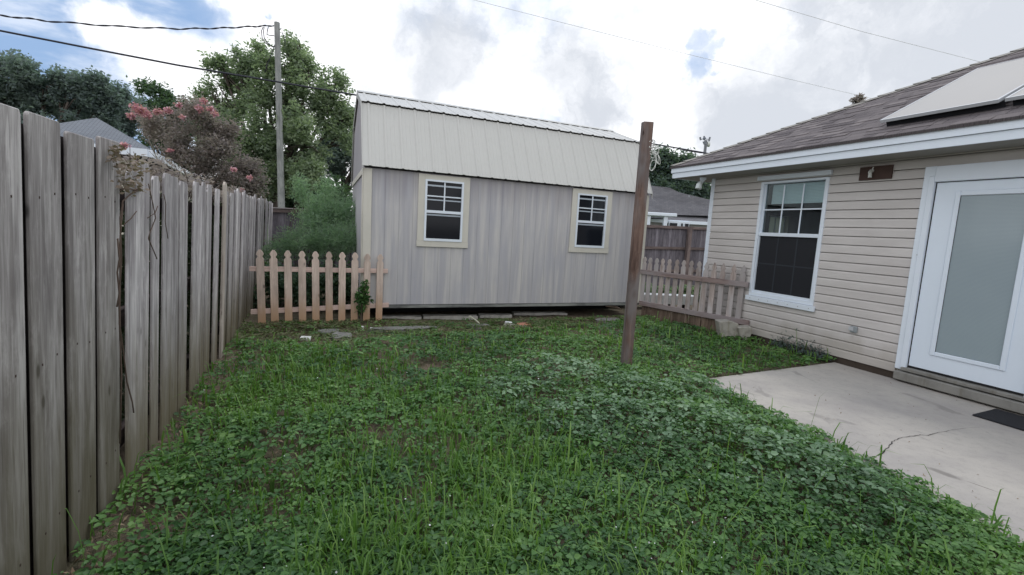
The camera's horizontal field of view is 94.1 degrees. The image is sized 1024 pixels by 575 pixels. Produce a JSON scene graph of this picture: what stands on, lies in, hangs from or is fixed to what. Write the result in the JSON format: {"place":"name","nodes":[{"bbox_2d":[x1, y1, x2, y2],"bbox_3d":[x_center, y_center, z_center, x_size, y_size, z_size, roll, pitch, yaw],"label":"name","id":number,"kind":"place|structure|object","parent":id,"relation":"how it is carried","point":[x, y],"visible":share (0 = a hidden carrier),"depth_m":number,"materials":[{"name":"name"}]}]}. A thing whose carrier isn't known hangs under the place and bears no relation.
{"place":"outdoors","nodes":[
{"label":"outdoors","id":0,"kind":"place"},
{"bbox_2d":[59,118,203,261],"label":"neighbour house","id":1,"kind":"structure","parent":0,"point":[92,128],"depth_m":11.06,"materials":[{"name":"grey"}]},
{"bbox_2d":[0,0,1023,207],"label":"sky","id":2,"kind":"structure","parent":0,"point":[466,53],"materials":[{"name":"white"}]},
{"bbox_2d":[51,226,1023,574],"bbox_3d":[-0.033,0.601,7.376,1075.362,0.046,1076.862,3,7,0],"label":"ground","id":3,"kind":"structure","parent":0,"point":[180,420],"depth_m":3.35,"materials":[{"name":"green plant"}]},
{"bbox_2d":[0,48,146,134],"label":"leafy tree","id":4,"kind":"object","parent":3,"relation":"on","point":[49,93],"visible":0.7,"depth_m":14.50,"materials":[{"name":"green plant"}]},
{"bbox_2d":[69,79,148,140],"bbox_3d":[-15.030,-4.603,17.588,3.249,6.352,1.986,3,7,0],"label":"leafy tree","id":5,"kind":"object","parent":3,"relation":"on","point":[131,128],"visible":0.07,"depth_m":17.45,"materials":[{"name":"green plant"}]},
{"bbox_2d":[0,103,272,574],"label":"wooden fence","id":6,"kind":"object","parent":3,"relation":"on","point":[61,198],"visible":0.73,"depth_m":2.03,"materials":[{"name":"grey wood"}]},
{"bbox_2d":[105,142,167,443],"bbox_3d":[-1.982,0.013,2.568,0.113,1.462,0.992,0,8,-24],"label":"dry vine","id":7,"kind":"object","parent":6,"relation":"attached to","point":[134,168],"visible":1,"depth_m":2.31,"materials":[{"name":"brown plant"}]},
{"bbox_2d":[125,75,209,169],"bbox_3d":[-14.329,-5.330,20.705,4.472,7.137,2.625,3,7,0],"label":"leafy tree","id":8,"kind":"object","parent":3,"relation":"on","point":[167,98],"visible":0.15,"depth_m":19.87,"materials":[{"name":"green plant"}]},
{"bbox_2d":[120,152,268,421],"bbox_3d":[-3.760,-0.375,6.010,0.769,1.972,7.937,0,7,-22],"label":"twig thatch","id":9,"kind":"object","parent":3,"relation":"on","point":[159,172],"visible":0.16,"depth_m":3.79,"materials":[{"name":"brown plant"}]},
{"bbox_2d":[119,91,271,251],"bbox_3d":[-5.413,-1.571,8.341,2.127,3.639,2.262,-2,9,-36],"label":"blossoming shrub","id":10,"kind":"object","parent":3,"relation":"on","point":[205,156],"visible":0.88,"depth_m":8.07,"materials":[{"name":"pink plant"}]},
{"bbox_2d":[187,29,355,206],"bbox_3d":[-7.566,-4.345,15.051,5.208,7.275,2.776,3,7,0],"label":"leafy tree","id":11,"kind":"object","parent":3,"relation":"on","point":[307,160],"visible":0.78,"depth_m":14.60,"materials":[{"name":"green plant"}]},
{"bbox_2d":[261,21,284,208],"bbox_3d":[-6.883,-3.972,13.867,0.686,7.086,0.216,3,7,0],"label":"utility pole","id":12,"kind":"object","parent":3,"relation":"on","point":[280,157],"visible":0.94,"depth_m":13.69,"materials":[{"name":"grey wood"}]},
{"bbox_2d":[0,14,273,29],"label":"service cable","id":13,"kind":"object","parent":12,"relation":"attached to","point":[131,26],"visible":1,"depth_m":12.25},
{"bbox_2d":[0,30,706,152],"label":"telephone cable","id":14,"kind":"object","parent":12,"relation":"attached to","point":[9,32],"visible":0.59,"depth_m":12.68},
{"bbox_2d":[220,171,352,252],"bbox_3d":[-7.700,-2.727,16.114,5.093,3.808,3.282,3,7,0],"label":"hedge shrub","id":15,"kind":"object","parent":3,"relation":"on","point":[289,202],"visible":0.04,"depth_m":16.33,"materials":[{"name":"green plant"}]},
{"bbox_2d":[247,258,358,308],"bbox_3d":[-3.394,-0.055,7.780,2.279,0.911,0.985,3,7,0],"label":"shrub","id":16,"kind":"object","parent":3,"relation":"on","point":[295,289],"visible":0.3,"depth_m":7.65,"materials":[{"name":"green plant"}]},
{"bbox_2d":[300,336,310,340],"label":"litter","id":17,"kind":"object","parent":3,"relation":"on","point":[302,337],"visible":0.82,"depth_m":5.73,"materials":[{"name":"white plastic"}]},
{"bbox_2d":[261,170,356,296],"bbox_3d":[-3.466,-0.961,8.655,2.012,2.360,1.537,3,7,0],"label":"feathery shrub","id":18,"kind":"object","parent":3,"relation":"on","point":[338,217],"visible":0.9,"depth_m":8.52,"materials":[{"name":"green plant"}]},
{"bbox_2d":[249,250,388,326],"bbox_3d":[-2.663,0.025,6.717,1.826,1.063,0.050,0,7,-23],"label":"picket fence","id":19,"kind":"object","parent":3,"relation":"on","point":[288,269],"visible":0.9,"depth_m":6.65,"materials":[{"name":"brown wood"}]},
{"bbox_2d":[353,279,373,319],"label":"climbing weed","id":20,"kind":"object","parent":19,"relation":"attached to","point":[363,297],"visible":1,"depth_m":6.81,"materials":[{"name":"green plant"}]},
{"bbox_2d":[318,329,338,335],"bbox_3d":[-2.388,0.582,6.193,0.270,0.057,0.205,1,7,-21],"label":"paver","id":21,"kind":"object","parent":3,"relation":"on","point":[327,330],"visible":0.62,"depth_m":6.16,"materials":[{"name":"stone"}]},
{"bbox_2d":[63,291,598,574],"bbox_3d":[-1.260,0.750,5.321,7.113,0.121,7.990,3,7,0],"label":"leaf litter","id":22,"kind":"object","parent":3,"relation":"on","point":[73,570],"visible":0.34,"depth_m":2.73,"materials":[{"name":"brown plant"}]},
{"bbox_2d":[314,106,354,193],"bbox_3d":[-6.907,-4.137,18.710,3.790,6.062,1.941,5,7,13],"label":"leafy tree","id":23,"kind":"object","parent":3,"relation":"on","point":[339,166],"visible":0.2,"depth_m":18.32,"materials":[{"name":"green plant"}]},
{"bbox_2d":[331,332,351,341],"bbox_3d":[-2.140,0.617,5.974,0.284,0.066,0.333,3,7,0],"label":"paver","id":24,"kind":"object","parent":3,"relation":"on","point":[341,334],"visible":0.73,"depth_m":5.93,"materials":[{"name":"stone"}]},
{"bbox_2d":[382,315,421,319],"bbox_3d":[-1.770,0.487,7.492,0.675,0.099,0.168,1,7,-16],"label":"concrete edging","id":25,"kind":"object","parent":3,"relation":"on","point":[415,317],"visible":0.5,"depth_m":7.47,"materials":[{"name":"grey concrete"}]},
{"bbox_2d":[367,326,438,332],"bbox_3d":[-1.496,0.578,6.596,0.983,0.066,0.190,0,8,-23],"label":"paver","id":26,"kind":"object","parent":3,"relation":"on","point":[402,328],"visible":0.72,"depth_m":6.53,"materials":[{"name":"stone"}]},
{"bbox_2d":[232,313,642,344],"bbox_3d":[-1.221,0.451,7.402,7.376,0.109,4.153,3,7,0],"label":"sparse weed","id":27,"kind":"object","parent":3,"relation":"on","point":[541,321],"visible":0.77,"depth_m":6.55,"materials":[{"name":"green plant"}]},
{"bbox_2d":[422,314,477,319],"bbox_3d":[-1.005,0.494,7.784,0.890,0.098,0.166,1,7,-16],"label":"concrete edging","id":28,"kind":"object","parent":3,"relation":"on","point":[446,316],"visible":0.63,"depth_m":7.74,"materials":[{"name":"grey concrete"}]},
{"bbox_2d":[131,318,813,484],"bbox_3d":[0.707,0.866,4.595,6.633,0.195,6.769,0,7,-22],"label":"broad weed","id":29,"kind":"object","parent":3,"relation":"on","point":[260,454],"visible":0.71,"depth_m":3.26,"materials":[{"name":"green plant"}]},
{"bbox_2d":[466,324,487,329],"bbox_3d":[-0.517,0.578,7.055,0.366,0.063,0.167,0,7,-23],"label":"paver","id":30,"kind":"object","parent":3,"relation":"on","point":[474,328],"visible":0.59,"depth_m":6.98,"materials":[{"name":"stone"}]},
{"bbox_2d":[270,207,706,287],"bbox_3d":[0.654,-0.904,12.504,12.567,1.958,0.180,0,7,-23],"label":"wooden fence","id":31,"kind":"object","parent":3,"relation":"on","point":[675,243],"visible":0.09,"depth_m":14.14,"materials":[{"name":"grey wood"}]},
{"bbox_2d":[478,313,511,317],"bbox_3d":[-0.286,0.496,8.102,0.564,0.097,0.160,1,7,-16],"label":"concrete edging","id":32,"kind":"object","parent":3,"relation":"on","point":[494,315],"visible":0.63,"depth_m":8.05,"materials":[{"name":"grey concrete"}]},
{"bbox_2d":[351,90,652,311],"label":"garden shed","id":33,"kind":"structure","parent":3,"relation":"on","point":[460,208],"depth_m":7.72,"materials":[{"name":"grey wood"}]},
{"bbox_2d":[416,173,469,247],"bbox_3d":[-1.039,-1.155,7.269,0.809,1.081,0.034,0,7,-23],"label":"window","id":34,"kind":"structure","parent":33,"relation":"in","point":[443,201],"depth_m":7.27,"materials":[{"name":"white plastic"}]},
{"bbox_2d":[568,188,612,252],"bbox_3d":[1.373,-1.145,8.283,0.809,1.081,0.034,0,7,-23],"label":"window","id":35,"kind":"structure","parent":33,"relation":"in","point":[590,209],"depth_m":8.29,"materials":[{"name":"white plastic"}]},
{"bbox_2d":[503,323,525,328],"bbox_3d":[0.052,0.593,7.238,0.386,0.052,0.150,5,7,16],"label":"broken board","id":36,"kind":"object","parent":3,"relation":"on","point":[504,325],"visible":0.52,"depth_m":7.19,"materials":[{"name":"wood"}]},
{"bbox_2d":[53,305,1023,574],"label":"weed cover","id":37,"kind":"object","parent":3,"relation":"on","point":[577,559],"visible":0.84,"depth_m":2.58,"materials":[{"name":"green plant"}]},
{"bbox_2d":[512,311,566,314],"bbox_3d":[0.495,0.484,8.542,1.002,0.099,0.166,1,7,-17],"label":"concrete edging","id":38,"kind":"object","parent":3,"relation":"on","point":[539,313],"visible":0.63,"depth_m":8.50,"materials":[{"name":"grey concrete"}]},
{"bbox_2d":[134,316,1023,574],"bbox_3d":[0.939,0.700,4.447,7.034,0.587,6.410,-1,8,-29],"label":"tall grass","id":39,"kind":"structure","parent":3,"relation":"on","point":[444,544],"depth_m":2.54,"materials":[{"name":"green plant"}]},
{"bbox_2d":[595,318,618,322],"bbox_3d":[1.658,0.564,8.166,0.543,0.062,0.211,0,7,-22],"label":"paver","id":40,"kind":"object","parent":3,"relation":"on","point":[603,319],"visible":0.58,"depth_m":8.07,"materials":[{"name":"stone"}]},
{"bbox_2d":[605,305,620,308],"bbox_3d":[1.964,0.385,9.174,0.361,0.094,0.074,0,8,-24],"label":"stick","id":41,"kind":"object","parent":3,"relation":"on","point":[612,306],"visible":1,"depth_m":9.13,"materials":[{"name":"wood"}]},
{"bbox_2d":[620,121,653,369],"bbox_3d":[1.357,-0.369,5.134,0.159,2.746,0.107,3,7,0],"label":"wooden post","id":42,"kind":"object","parent":3,"relation":"on","point":[642,180],"visible":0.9,"depth_m":5.08,"materials":[{"name":"wood"}]},
{"bbox_2d":[649,140,660,170],"bbox_3d":[1.486,-1.378,4.976,0.147,0.322,0.042,3,7,0],"label":"rope bundle","id":43,"kind":"object","parent":42,"relation":"hanging from","point":[654,153],"visible":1,"depth_m":4.97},
{"bbox_2d":[620,293,693,308],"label":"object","id":44,"kind":"object","parent":3,"relation":"on","point":[683,301],"visible":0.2,"depth_m":9.95,"materials":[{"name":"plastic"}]},
{"bbox_2d":[644,282,700,300],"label":"shrub","id":45,"kind":"object","parent":3,"relation":"on","point":[684,292],"visible":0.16,"depth_m":11.54,"materials":[{"name":"green plant"}]},
{"bbox_2d":[649,143,710,199],"bbox_3d":[11.575,-5.873,33.266,8.956,8.048,3.443,3,7,0],"label":"leafy tree","id":46,"kind":"object","parent":3,"relation":"on","point":[660,175],"visible":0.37,"depth_m":32.58,"materials":[{"name":"green plant"}]},
{"bbox_2d":[639,257,749,332],"bbox_3d":[3.033,0.124,8.081,0.096,1.164,2.060,-2,9,-38],"label":"picket fence","id":47,"kind":"object","parent":3,"relation":"on","point":[679,313],"visible":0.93,"depth_m":8.07,"materials":[{"name":"beige wood"}]},
{"bbox_2d":[455,352,977,544],"bbox_3d":[1.259,0.944,3.901,3.718,0.227,2.422,8,8,33],"label":"pale weed cover","id":48,"kind":"object","parent":3,"relation":"on","point":[851,483],"visible":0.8,"depth_m":3.49,"materials":[{"name":"green plant"}]},
{"bbox_2d":[715,319,739,339],"bbox_3d":[3.282,0.637,7.257,0.369,0.292,0.200,3,7,0],"label":"concrete block","id":49,"kind":"object","parent":3,"relation":"on","point":[727,327],"depth_m":7.16,"materials":[{"name":"grey concrete"}]},
{"bbox_2d":[737,325,751,339],"bbox_3d":[3.480,0.678,7.170,0.224,0.214,0.160,3,7,0],"label":"concrete block","id":50,"kind":"object","parent":3,"relation":"on","point":[745,331],"depth_m":7.09,"materials":[{"name":"grey concrete"}]},
{"bbox_2d":[768,329,830,360],"bbox_3d":[3.914,0.745,6.489,0.238,0.362,0.860,1,7,-20],"label":"base weed","id":51,"kind":"object","parent":3,"relation":"on","point":[802,350],"visible":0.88,"depth_m":6.43,"materials":[{"name":"green plant"}]},
{"bbox_2d":[670,47,1023,414],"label":"house","id":52,"kind":"structure","parent":3,"relation":"on","point":[860,236],"depth_m":5.60,"materials":[{"name":"beige plastic"}]},
{"bbox_2d":[768,216,785,232],"bbox_3d":[4.712,-0.858,8.603,0.480,0.850,0.020,0,7,-22],"label":"window","id":53,"kind":"structure","parent":52,"relation":"in","point":[774,223],"depth_m":8.58,"materials":[{"name":"plastic"}]},
{"bbox_2d":[745,170,832,311],"bbox_3d":[3.919,-0.669,6.776,0.169,1.857,1.128,0,7,-22],"label":"window","id":54,"kind":"structure","parent":52,"relation":"in","point":[785,268],"depth_m":6.75,"materials":[{"name":"white plastic"}]},
{"bbox_2d":[880,58,1023,125],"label":"solar panel","id":55,"kind":"object","parent":52,"relation":"on","point":[990,87],"visible":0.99,"depth_m":5.12,"materials":[{"name":"white glass"}]},
{"bbox_2d":[907,178,1023,395],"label":"door","id":56,"kind":"structure","parent":52,"relation":"in","point":[982,317],"depth_m":4.82,"materials":[{"name":"white paint"}]},
{"bbox_2d":[1005,87,1023,105],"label":"solar panel","id":57,"kind":"object","parent":52,"relation":"on","point":[1017,97],"visible":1,"depth_m":4.39,"materials":[{"name":"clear glass"}]},
{"bbox_2d":[849,92,866,104],"bbox_3d":[20.544,-6.343,29.345,1.552,10.888,1.510,-3,9,-41],"label":"leafy tree","id":58,"kind":"object","parent":3,"relation":"on","point":[858,98],"visible":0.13,"depth_m":28.58,"materials":[{"name":"green plant"}]},
{"bbox_2d":[475,0,868,97],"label":"power line","id":59,"kind":"object","parent":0,"point":[664,48],"visible":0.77,"depth_m":32.34,"materials":[{"name":"metal"}]},
{"bbox_2d":[647,186,709,226],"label":"neighbour house","id":60,"kind":"structure","parent":0,"point":[667,206],"depth_m":26.04,"materials":[{"name":"grey concrete"}]},
{"bbox_2d":[668,221,688,226],"bbox_3d":[8.844,-3.148,25.297,1.084,0.718,0.100,3,7,0],"label":"window","id":61,"kind":"structure","parent":60,"relation":"in","point":[671,223],"depth_m":25.26,"materials":[{"name":"white plastic"}]},
{"bbox_2d":[699,136,710,154],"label":"cell tower","id":62,"kind":"structure","parent":0,"point":[706,143],"depth_m":145.08,"materials":[{"name":"metal"}]},
{"bbox_2d":[701,362,1023,548],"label":"patio","id":63,"kind":"structure","parent":0,"point":[874,410],"depth_m":3.98,"materials":[{"name":"concrete"}]},
{"bbox_2d":[893,370,1023,413],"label":"door step","id":64,"kind":"object","parent":63,"relation":"on","point":[1009,404],"depth_m":4.82,"materials":[{"name":"concrete"}]},
{"bbox_2d":[973,409,1023,430],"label":"door mat","id":65,"kind":"object","parent":63,"relation":"on","point":[1009,419],"depth_m":4.28,"materials":[{"name":"black rubber"}]},
{"bbox_2d":[757,0,979,61],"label":"power line","id":66,"kind":"object","parent":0,"point":[865,32],"visible":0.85,"depth_m":31.13,"materials":[{"name":"metal"}]}
]}

